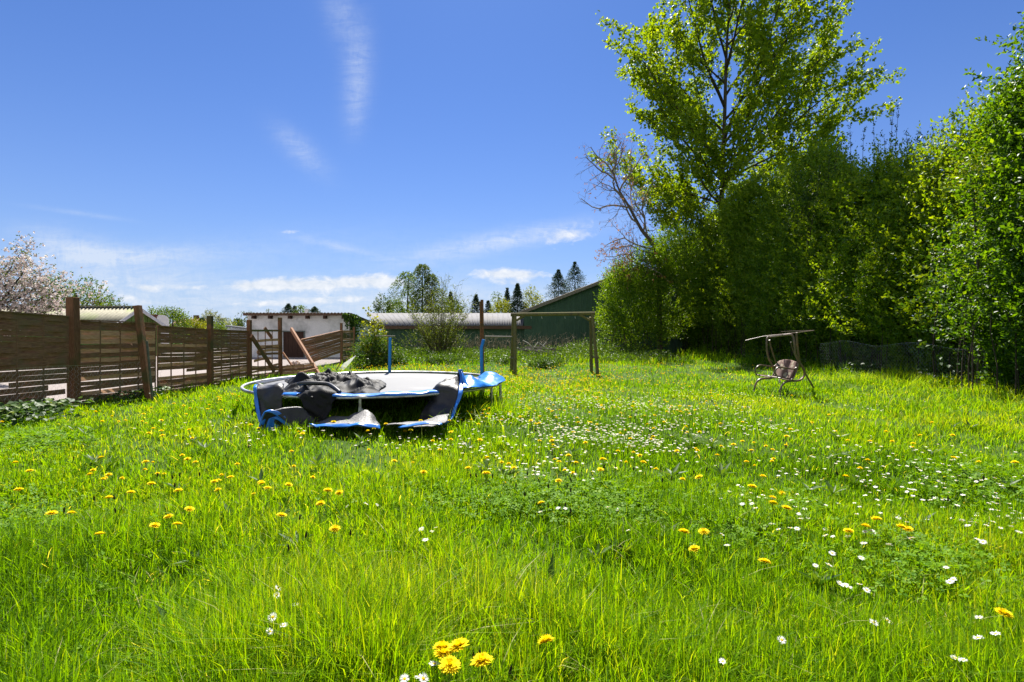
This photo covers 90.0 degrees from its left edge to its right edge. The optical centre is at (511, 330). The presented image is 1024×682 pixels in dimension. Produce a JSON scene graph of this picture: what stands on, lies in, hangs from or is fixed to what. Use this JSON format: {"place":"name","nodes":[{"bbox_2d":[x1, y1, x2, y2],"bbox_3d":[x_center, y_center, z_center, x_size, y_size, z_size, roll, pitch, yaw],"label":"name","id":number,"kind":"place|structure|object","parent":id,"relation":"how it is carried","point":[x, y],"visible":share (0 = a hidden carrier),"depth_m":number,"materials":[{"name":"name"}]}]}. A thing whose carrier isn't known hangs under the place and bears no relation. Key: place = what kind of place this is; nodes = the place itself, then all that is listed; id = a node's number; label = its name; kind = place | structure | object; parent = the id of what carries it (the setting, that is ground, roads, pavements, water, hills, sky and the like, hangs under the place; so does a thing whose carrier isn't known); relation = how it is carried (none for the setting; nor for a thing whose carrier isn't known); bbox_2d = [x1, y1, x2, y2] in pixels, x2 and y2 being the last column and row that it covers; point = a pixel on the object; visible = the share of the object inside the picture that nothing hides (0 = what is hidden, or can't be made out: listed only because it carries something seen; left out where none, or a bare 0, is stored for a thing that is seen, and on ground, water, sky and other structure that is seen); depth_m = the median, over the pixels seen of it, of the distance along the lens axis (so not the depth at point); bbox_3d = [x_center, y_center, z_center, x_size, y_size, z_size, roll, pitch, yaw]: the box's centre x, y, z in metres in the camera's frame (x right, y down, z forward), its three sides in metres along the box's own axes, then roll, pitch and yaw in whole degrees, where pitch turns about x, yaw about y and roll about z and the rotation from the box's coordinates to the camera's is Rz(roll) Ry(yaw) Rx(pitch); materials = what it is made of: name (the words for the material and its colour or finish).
{"place":"outdoors","nodes":[
{"label":"outdoors","id":0,"kind":"place"},
{"bbox_2d":[0,348,345,406],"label":"gravel yard","id":1,"kind":"structure","parent":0,"point":[163,373],"depth_m":17.91,"materials":[{"name":"grey gravel"}]},
{"bbox_2d":[0,306,166,357],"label":"long pale-roofed shed","id":2,"kind":"structure","parent":1,"relation":"on","point":[116,313],"depth_m":26.59,"materials":[{"name":"pale corrugated roofing sheet"},{"name":"pale plaster"}]},
{"bbox_2d":[157,315,168,343],"bbox_3d":[-23.650,0.243,33.235,2.300,2.511,2.100,0,0,-34],"label":"caravan","id":3,"kind":"object","parent":1,"relation":"on","point":[164,319],"visible":0.15,"depth_m":32.87,"materials":[{"name":"white paint"}]},
{"bbox_2d":[153,305,193,343],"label":"round bush","id":4,"kind":"object","parent":1,"relation":"on","point":[179,317],"visible":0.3,"depth_m":40.83,"materials":[{"name":"green plant"}]},
{"bbox_2d":[243,312,381,356],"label":"white shed","id":5,"kind":"structure","parent":1,"relation":"on","point":[306,325],"depth_m":27.50,"materials":[{"name":"paint"}]},
{"bbox_2d":[284,332,303,356],"bbox_3d":[-11.742,0.877,27.584,1.112,1.645,0.052,0,0,0],"label":"door","id":6,"kind":"structure","parent":5,"relation":"in","point":[292,348],"depth_m":27.57,"materials":[{"name":"brown wood"}]},
{"bbox_2d":[342,313,368,351],"bbox_3d":[-8.661,0.274,29.243,0.689,2.453,4.628,0,0,0],"label":"ivy","id":7,"kind":"object","parent":5,"relation":"attached to","point":[353,320],"visible":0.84,"depth_m":27.52,"materials":[{"name":"green plant"}]},
{"bbox_2d":[169,315,218,334],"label":"red roofed house","id":8,"kind":"structure","parent":0,"point":[197,317],"depth_m":94.67,"materials":[{"name":"tile"}]},
{"bbox_2d":[0,333,1023,681],"bbox_3d":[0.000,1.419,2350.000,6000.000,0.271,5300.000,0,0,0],"label":"ground","id":9,"kind":"structure","parent":0,"point":[516,431],"depth_m":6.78,"materials":[{"name":"green plant"}]},
{"bbox_2d":[44,510,56,518],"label":"dandelion","id":10,"kind":"object","parent":9,"relation":"on","point":[50,512],"visible":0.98,"depth_m":3.65,"materials":[{"name":"yellow plant"}]},
{"bbox_2d":[0,231,114,331],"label":"apple tree","id":11,"kind":"object","parent":9,"relation":"on","point":[13,297],"visible":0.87,"depth_m":14.55,"materials":[{"name":"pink plant"}]},
{"bbox_2d":[30,271,120,305],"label":"green tree","id":12,"kind":"object","parent":9,"relation":"on","point":[100,302],"visible":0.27,"depth_m":44.42,"materials":[{"name":"green plant"}]},
{"bbox_2d":[84,290,110,305],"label":"bronze tree","id":13,"kind":"object","parent":9,"relation":"on","point":[97,300],"visible":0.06,"depth_m":47.75,"materials":[{"name":"green plant"}]},
{"bbox_2d":[0,297,282,412],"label":"woven fence","id":14,"kind":"object","parent":9,"relation":"on","point":[59,346],"visible":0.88,"depth_m":10.54,"materials":[{"name":"brown wood"}]},
{"bbox_2d":[0,359,161,416],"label":"chicken wire","id":15,"kind":"object","parent":14,"relation":"attached to","point":[81,382],"visible":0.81,"depth_m":9.74,"materials":[{"name":"metal"}]},
{"bbox_2d":[250,334,275,372],"bbox_3d":[-7.553,0.712,15.550,0.050,1.220,1.384,0,0,3],"label":"plank","id":16,"kind":"object","parent":14,"relation":"attached to","point":[262,352],"visible":1,"depth_m":15.46,"materials":[{"name":"brown wood"}]},
{"bbox_2d":[283,354,338,370],"bbox_3d":[-7.072,1.166,18.282,0.153,0.571,2.755,0,0,20],"label":"chicken wire","id":17,"kind":"object","parent":14,"relation":"attached to","point":[317,362],"visible":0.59,"depth_m":18.75,"materials":[{"name":"metal"}]},
{"bbox_2d":[146,341,153,400],"bbox_3d":[-7.671,0.901,10.850,0.264,1.370,0.035,0,0,26],"label":"stake","id":18,"kind":"object","parent":9,"relation":"on","point":[149,370],"visible":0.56,"depth_m":10.84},
{"bbox_2d":[149,522,160,564],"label":"dandelion","id":19,"kind":"object","parent":9,"relation":"on","point":[155,525],"visible":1,"depth_m":3.32,"materials":[{"name":"yellow plant"}]},
{"bbox_2d":[148,305,161,314],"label":"bush","id":20,"kind":"object","parent":9,"relation":"on","point":[151,310],"visible":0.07,"depth_m":43.06,"materials":[{"name":"green plant"}]},
{"bbox_2d":[164,513,173,541],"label":"dandelion","id":21,"kind":"object","parent":9,"relation":"on","point":[167,515],"visible":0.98,"depth_m":3.49,"materials":[{"name":"yellow plant"}]},
{"bbox_2d":[184,506,193,513],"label":"dandelion","id":22,"kind":"object","parent":9,"relation":"on","point":[189,508],"visible":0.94,"depth_m":3.63,"materials":[{"name":"yellow plant"}]},
{"bbox_2d":[179,315,203,327],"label":"yellowish bush","id":23,"kind":"object","parent":9,"relation":"on","point":[194,323],"visible":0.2,"depth_m":42.97,"materials":[{"name":"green plant"}]},
{"bbox_2d":[198,320,206,328],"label":"golden bush","id":24,"kind":"object","parent":9,"relation":"on","point":[203,325],"visible":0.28,"depth_m":41.90,"materials":[{"name":"yellow plant"}]},
{"bbox_2d":[201,308,226,335],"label":"white blossom tree","id":25,"kind":"object","parent":9,"relation":"on","point":[214,315],"visible":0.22,"depth_m":49.82,"materials":[{"name":"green plant"}]},
{"bbox_2d":[206,319,229,335],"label":"green bush","id":26,"kind":"object","parent":9,"relation":"on","point":[220,326],"visible":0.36,"depth_m":39.92,"materials":[{"name":"green plant"}]},
{"bbox_2d":[213,317,232,328],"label":"silvery birch","id":27,"kind":"object","parent":9,"relation":"on","point":[220,321],"visible":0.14,"depth_m":49.78,"materials":[{"name":"green plant"}]},
{"bbox_2d":[222,318,236,329],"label":"lime bush","id":28,"kind":"object","parent":9,"relation":"on","point":[228,323],"visible":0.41,"depth_m":47.97,"materials":[{"name":"green plant"}]},
{"bbox_2d":[226,325,245,352],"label":"flat roofed shed","id":29,"kind":"structure","parent":9,"relation":"on","point":[236,328],"depth_m":33.10,"materials":[{"name":"grey metal"}]},
{"bbox_2d":[233,311,251,326],"bbox_3d":[-20.695,-0.008,40.040,2.046,3.217,1.932,0,0,-27],"label":"weeping birch","id":30,"kind":"object","parent":9,"relation":"on","point":[241,323],"visible":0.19,"depth_m":39.76,"materials":[{"name":"green plant"}]},
{"bbox_2d":[268,613,277,624],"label":"daisy","id":31,"kind":"object","parent":9,"relation":"on","point":[274,617],"visible":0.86,"depth_m":2.13,"materials":[{"name":"white plant"}]},
{"bbox_2d":[281,303,295,312],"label":"blue fir","id":32,"kind":"object","parent":9,"relation":"on","point":[288,308],"visible":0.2,"depth_m":59.83,"materials":[{"name":"green plant"}]},
{"bbox_2d":[282,362,314,373],"bbox_3d":[-7.061,1.244,16.952,1.047,0.382,0.070,0,0,-6],"label":"broken panel","id":33,"kind":"object","parent":9,"relation":"on","point":[292,369],"visible":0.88,"depth_m":16.94,"materials":[{"name":"brown wood"}]},
{"bbox_2d":[293,305,305,312],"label":"fresh sapling","id":34,"kind":"object","parent":9,"relation":"on","point":[300,308],"visible":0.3,"depth_m":59.93,"materials":[{"name":"green plant"}]},
{"bbox_2d":[290,327,319,372],"bbox_3d":[-7.245,0.708,17.900,2.161,1.658,0.070,0,0,42],"label":"plank","id":35,"kind":"object","parent":9,"relation":"on","point":[302,347],"visible":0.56,"depth_m":17.93,"materials":[{"name":"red wood"}]},
{"bbox_2d":[310,306,322,312],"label":"dark fir","id":36,"kind":"object","parent":9,"relation":"on","point":[314,309],"visible":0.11,"depth_m":59.85,"materials":[{"name":"green plant"}]},
{"bbox_2d":[329,525,339,541],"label":"dandelion","id":37,"kind":"object","parent":9,"relation":"on","point":[335,528],"visible":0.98,"depth_m":3.28,"materials":[{"name":"yellow plant"}]},
{"bbox_2d":[340,323,354,363],"bbox_3d":[-7.763,0.670,24.249,0.132,2.060,1.611,0,0,4],"label":"woven fence","id":38,"kind":"object","parent":9,"relation":"on","point":[348,336],"visible":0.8,"depth_m":24.06,"materials":[{"name":"brown wood"}]},
{"bbox_2d":[300,330,341,361],"bbox_3d":[-7.928,0.633,21.816,0.394,1.328,2.993,0,0,12],"label":"fallen panel","id":39,"kind":"object","parent":38,"relation":"attached to","point":[315,349],"visible":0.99,"depth_m":21.75,"materials":[{"name":"red wood"}]},
{"bbox_2d":[340,355,355,369],"bbox_3d":[-6.359,1.266,19.992,0.262,0.566,1.197,0,0,18],"label":"plastic sheet","id":40,"kind":"object","parent":9,"relation":"on","point":[346,363],"visible":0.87,"depth_m":19.82,"materials":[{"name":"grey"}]},
{"bbox_2d":[240,338,502,429],"bbox_3d":[-2.381,0.776,9.193,4.475,1.250,4.484,0,0,0],"label":"trampoline","id":41,"kind":"object","parent":9,"relation":"on","point":[403,384],"visible":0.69,"depth_m":9.12,"materials":[{"name":"fabric"}]},
{"bbox_2d":[282,368,385,421],"bbox_3d":[-2.854,0.930,8.338,1.661,0.586,3.020,0,0,-22],"label":"safety net","id":42,"kind":"object","parent":41,"relation":"on","point":[316,391],"visible":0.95,"depth_m":7.43,"materials":[{"name":"black fabric"}]},
{"bbox_2d":[253,369,505,431],"bbox_3d":[-1.367,0.959,7.670,4.395,0.754,2.543,0,0,-36],"label":"torn pad","id":43,"kind":"object","parent":41,"relation":"on","point":[270,409],"visible":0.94,"depth_m":7.14,"materials":[{"name":"blue plastic"}]},
{"bbox_2d":[346,329,405,366],"bbox_3d":[-5.656,0.807,21.376,2.550,1.842,1.646,0,0,0],"label":"bramble bush","id":44,"kind":"object","parent":9,"relation":"on","point":[382,348],"visible":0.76,"depth_m":21.23,"materials":[{"name":"green plant"}]},
{"bbox_2d":[358,306,395,359],"bbox_3d":[-5.798,0.243,21.978,2.087,2.682,1.217,0,0,0],"label":"maple sapling","id":45,"kind":"object","parent":9,"relation":"on","point":[374,327],"visible":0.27,"depth_m":21.91,"materials":[{"name":"green plant"}]},
{"bbox_2d":[372,292,394,312],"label":"laurel bush","id":46,"kind":"object","parent":9,"relation":"on","point":[377,307],"visible":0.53,"depth_m":51.65,"materials":[{"name":"green plant"}]},
{"bbox_2d":[376,335,394,365],"bbox_3d":[-5.180,0.894,21.000,0.784,1.411,0.048,0,0,0],"label":"rail","id":47,"kind":"object","parent":9,"relation":"on","point":[387,341],"visible":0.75,"depth_m":20.99,"materials":[{"name":"grey wood"}]},
{"bbox_2d":[384,297,405,312],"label":"laurel bush","id":48,"kind":"object","parent":9,"relation":"on","point":[398,307],"visible":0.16,"depth_m":54.08,"materials":[{"name":"green plant"}]},
{"bbox_2d":[400,673,407,681],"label":"daisy","id":49,"kind":"object","parent":9,"relation":"on","point":[403,678],"visible":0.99,"depth_m":1.79,"materials":[{"name":"white plant"}]},
{"bbox_2d":[386,271,426,312],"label":"weeping birch","id":50,"kind":"object","parent":9,"relation":"on","point":[408,278],"visible":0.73,"depth_m":49.74,"materials":[{"name":"green plant"}]},
{"bbox_2d":[402,264,438,312],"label":"tall birch","id":51,"kind":"object","parent":9,"relation":"on","point":[418,272],"visible":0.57,"depth_m":51.51,"materials":[{"name":"green plant"}]},
{"bbox_2d":[419,672,428,681],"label":"daisy","id":52,"kind":"object","parent":9,"relation":"on","point":[424,678],"visible":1,"depth_m":1.76,"materials":[{"name":"white plant"}]},
{"bbox_2d":[414,273,447,312],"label":"tall birch","id":53,"kind":"object","parent":9,"relation":"on","point":[434,281],"visible":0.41,"depth_m":51.63,"materials":[{"name":"green plant"}]},
{"bbox_2d":[398,274,476,353],"bbox_3d":[-4.351,-0.725,28.981,4.823,5.260,3.438,0,0,0],"label":"flowering shrub","id":54,"kind":"object","parent":9,"relation":"on","point":[430,339],"visible":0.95,"depth_m":28.79,"materials":[{"name":"green plant"}]},
{"bbox_2d":[432,640,450,680],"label":"dandelion","id":55,"kind":"object","parent":9,"relation":"on","point":[441,644],"visible":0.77,"depth_m":1.86,"materials":[{"name":"yellow plant"}]},
{"bbox_2d":[434,647,453,681],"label":"dandelion","id":56,"kind":"object","parent":9,"relation":"on","point":[443,651],"visible":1,"depth_m":1.83,"materials":[{"name":"yellow plant"}]},
{"bbox_2d":[365,313,531,351],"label":"barn","id":57,"kind":"structure","parent":9,"relation":"on","point":[397,325],"depth_m":36.30,"materials":[{"name":"grey metal"}]},
{"bbox_2d":[438,655,460,680],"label":"dandelion","id":58,"kind":"object","parent":9,"relation":"on","point":[450,664],"visible":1,"depth_m":1.76,"materials":[{"name":"yellow plant"}]},
{"bbox_2d":[433,297,465,312],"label":"hazel thicket","id":59,"kind":"object","parent":9,"relation":"on","point":[458,307],"visible":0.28,"depth_m":49.48,"materials":[{"name":"green plant"}]},
{"bbox_2d":[447,636,469,680],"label":"dandelion","id":60,"kind":"object","parent":9,"relation":"on","point":[457,645],"visible":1,"depth_m":1.85,"materials":[{"name":"yellow plant"}]},
{"bbox_2d":[469,294,479,312],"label":"rusty spruce","id":61,"kind":"object","parent":9,"relation":"on","point":[475,309],"visible":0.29,"depth_m":57.87,"materials":[{"name":"green plant"}]},
{"bbox_2d":[470,651,494,679],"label":"dandelion","id":62,"kind":"object","parent":9,"relation":"on","point":[481,660],"visible":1,"depth_m":1.78,"materials":[{"name":"yellow plant"}]},
{"bbox_2d":[484,300,491,312],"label":"spruce","id":63,"kind":"object","parent":9,"relation":"on","point":[487,304],"visible":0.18,"depth_m":59.88,"materials":[{"name":"green plant"}]},
{"bbox_2d":[402,332,588,355],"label":"dry stems","id":64,"kind":"object","parent":9,"relation":"on","point":[502,344],"visible":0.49,"depth_m":31.81,"materials":[{"name":"plant"}]},
{"bbox_2d":[199,361,792,403],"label":"dandelions","id":65,"kind":"object","parent":9,"relation":"on","point":[472,371],"visible":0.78,"depth_m":15.14,"materials":[{"name":"yellow plant"}]},
{"bbox_2d":[479,300,512,372],"bbox_3d":[-0.535,0.325,17.573,1.331,2.751,0.150,0,0,-31],"label":"bar post","id":66,"kind":"object","parent":9,"relation":"on","point":[481,304],"visible":0.59,"depth_m":17.25,"materials":[{"name":"brown wood"}]},
{"bbox_2d":[487,291,507,312],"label":"pale sapling","id":67,"kind":"object","parent":9,"relation":"on","point":[498,295],"visible":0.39,"depth_m":59.83,"materials":[{"name":"green plant"}]},
{"bbox_2d":[489,297,512,312],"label":"lime bush","id":68,"kind":"object","parent":9,"relation":"on","point":[498,306],"visible":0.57,"depth_m":55.70,"materials":[{"name":"green plant"}]},
{"bbox_2d":[503,288,510,310],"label":"slim spruce","id":69,"kind":"object","parent":9,"relation":"on","point":[507,297],"visible":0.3,"depth_m":61.85,"materials":[{"name":"green plant"}]},
{"bbox_2d":[0,350,1020,628],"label":"weeds","id":70,"kind":"object","parent":9,"relation":"on","point":[30,410],"visible":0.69,"depth_m":6.17,"materials":[{"name":"green plant"}]},
{"bbox_2d":[0,418,1023,648],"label":"clover","id":71,"kind":"object","parent":9,"relation":"on","point":[52,438],"visible":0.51,"depth_m":4.06,"materials":[{"name":"green plant"}]},
{"bbox_2d":[507,283,525,312],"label":"broad spruce","id":72,"kind":"object","parent":9,"relation":"on","point":[518,304],"visible":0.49,"depth_m":54.80,"materials":[{"name":"green plant"}]},
{"bbox_2d":[344,335,691,368],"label":"undergrowth","id":73,"kind":"object","parent":9,"relation":"on","point":[464,355],"visible":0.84,"depth_m":25.24,"materials":[{"name":"green plant"}]},
{"bbox_2d":[522,286,544,308],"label":"lime tree","id":74,"kind":"object","parent":9,"relation":"on","point":[530,293],"visible":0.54,"depth_m":55.67,"materials":[{"name":"green plant"}]},
{"bbox_2d":[517,340,561,356],"bbox_3d":[1.386,1.093,27.343,2.846,1.217,2.465,0,0,0],"label":"branch pile","id":75,"kind":"object","parent":9,"relation":"on","point":[534,347],"visible":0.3,"depth_m":27.22,"materials":[{"name":"grey wood"}]},
{"bbox_2d":[538,634,552,681],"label":"dandelion","id":76,"kind":"object","parent":9,"relation":"on","point":[545,638],"visible":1,"depth_m":1.93,"materials":[{"name":"yellow plant"}]},
{"bbox_2d":[509,312,598,374],"bbox_3d":[1.444,0.475,17.999,3.114,2.281,1.120,0,0,0],"label":"swing frame","id":77,"kind":"object","parent":9,"relation":"on","point":[513,357],"visible":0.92,"depth_m":17.84,"materials":[{"name":"wood"}]},
{"bbox_2d":[543,269,571,301],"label":"grey spruce","id":78,"kind":"object","parent":9,"relation":"on","point":[557,280],"visible":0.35,"depth_m":59.77,"materials":[{"name":"green plant"}]},
{"bbox_2d":[554,261,591,297],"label":"grey spruce","id":79,"kind":"object","parent":9,"relation":"on","point":[575,273],"visible":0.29,"depth_m":61.81,"materials":[{"name":"green plant"}]},
{"bbox_2d":[164,370,1021,470],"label":"daisies","id":80,"kind":"object","parent":9,"relation":"on","point":[613,429],"visible":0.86,"depth_m":6.87,"materials":[{"name":"white plant"}]},
{"bbox_2d":[520,267,694,352],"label":"green barn","id":81,"kind":"structure","parent":9,"relation":"on","point":[577,300],"depth_m":35.97,"materials":[{"name":"green wood"}]},
{"bbox_2d":[575,129,672,352],"bbox_3d":[6.805,-5.485,31.798,6.276,13.975,5.825,0,0,0],"label":"walnut tree","id":82,"kind":"object","parent":9,"relation":"on","point":[644,230],"visible":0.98,"depth_m":31.40,"materials":[{"name":"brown plant"}]},
{"bbox_2d":[592,219,708,350],"bbox_3d":[8.469,-2.705,31.285,7.239,8.552,4.622,0,0,0],"label":"elder bush","id":83,"kind":"object","parent":9,"relation":"on","point":[647,297],"visible":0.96,"depth_m":30.80,"materials":[{"name":"green plant"}]},
{"bbox_2d":[679,528,687,560],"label":"dandelion","id":84,"kind":"object","parent":9,"relation":"on","point":[683,530],"visible":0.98,"depth_m":3.19,"materials":[{"name":"yellow plant"}]},
{"bbox_2d":[689,545,699,565],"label":"dandelion","id":85,"kind":"object","parent":9,"relation":"on","point":[694,548],"visible":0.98,"depth_m":2.97,"materials":[{"name":"yellow plant"}]},
{"bbox_2d":[698,528,708,549],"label":"dandelion","id":86,"kind":"object","parent":9,"relation":"on","point":[702,531],"visible":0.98,"depth_m":3.20,"materials":[{"name":"yellow plant"}]},
{"bbox_2d":[662,168,770,356],"bbox_3d":[13.040,-3.925,35.580,5.001,11.280,14.412,0,0,-4],"label":"hedge","id":87,"kind":"object","parent":9,"relation":"on","point":[720,226],"visible":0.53,"depth_m":31.00,"materials":[{"name":"green plant"}]},
{"bbox_2d":[587,0,905,258],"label":"linden tree","id":88,"kind":"object","parent":9,"relation":"on","point":[678,102],"visible":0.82,"depth_m":33.95,"materials":[{"name":"green plant"}]},
{"bbox_2d":[759,557,771,576],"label":"dandelion","id":89,"kind":"object","parent":9,"relation":"on","point":[764,560],"visible":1,"depth_m":2.90,"materials":[{"name":"yellow plant"}]},
{"bbox_2d":[745,330,815,396],"bbox_3d":[6.729,0.754,12.439,2.202,1.545,1.045,0,0,-31],"label":"garden swing","id":90,"kind":"object","parent":9,"relation":"on","point":[786,369],"visible":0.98,"depth_m":11.97,"materials":[{"name":"beige fabric"}]},
{"bbox_2d":[778,636,786,647],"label":"daisy","id":91,"kind":"object","parent":9,"relation":"on","point":[782,639],"visible":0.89,"depth_m":2.16,"materials":[{"name":"white plant"}]},
{"bbox_2d":[707,129,965,370],"bbox_3d":[13.953,-4.011,23.442,6.014,11.404,11.741,0,0,0],"label":"hedge","id":92,"kind":"object","parent":9,"relation":"on","point":[784,288],"visible":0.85,"depth_m":22.20,"materials":[{"name":"green plant"}]},
{"bbox_2d":[843,528,853,541],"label":"dandelion","id":93,"kind":"object","parent":9,"relation":"on","point":[848,530],"visible":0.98,"depth_m":3.31,"materials":[{"name":"yellow plant"}]},
{"bbox_2d":[776,104,938,259],"bbox_3d":[15.528,-4.469,23.287,6.967,11.970,3.736,0,0,0],"label":"plum tree","id":94,"kind":"object","parent":9,"relation":"on","point":[811,199],"visible":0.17,"depth_m":23.03,"materials":[{"name":"green plant"}]},
{"bbox_2d":[819,341,983,382],"bbox_3d":[11.929,0.900,13.752,0.141,1.102,11.475,0,0,-2],"label":"chicken wire","id":95,"kind":"object","parent":9,"relation":"on","point":[893,359],"visible":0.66,"depth_m":15.94,"materials":[{"name":"metal"}]},
{"bbox_2d":[836,65,1019,378],"bbox_3d":[14.235,-3.154,14.951,5.446,9.621,7.098,0,0,0],"label":"hedge","id":96,"kind":"object","parent":9,"relation":"on","point":[893,325],"visible":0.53,"depth_m":16.35,"materials":[{"name":"green plant"}]},
{"bbox_2d":[881,211,1000,382],"bbox_3d":[11.816,-0.788,13.621,1.891,4.580,3.514,0,0,0],"label":"hazel bush","id":97,"kind":"object","parent":9,"relation":"on","point":[925,280],"visible":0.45,"depth_m":13.73,"materials":[{"name":"green plant"}]},
{"bbox_2d":[912,11,1023,399],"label":"tall shrub","id":98,"kind":"object","parent":9,"relation":"on","point":[1002,215],"visible":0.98,"depth_m":11.59,"materials":[{"name":"green plant"}]},
{"bbox_2d":[944,148,1002,390],"bbox_3d":[11.210,-1.489,12.408,1.199,5.988,1.029,0,0,19],"label":"tree","id":99,"kind":"object","parent":9,"relation":"on","point":[978,365],"visible":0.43,"depth_m":12.40,"materials":[{"name":"green plant"}]},
{"bbox_2d":[995,607,1012,640],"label":"dandelion","id":100,"kind":"object","parent":9,"relation":"on","point":[1006,613],"visible":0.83,"depth_m":2.29,"materials":[{"name":"yellow plant"}]},
{"bbox_2d":[0,0,1023,330],"label":"sky","id":101,"kind":"structure","parent":0,"point":[229,158],"materials":[{"name":"blue"}]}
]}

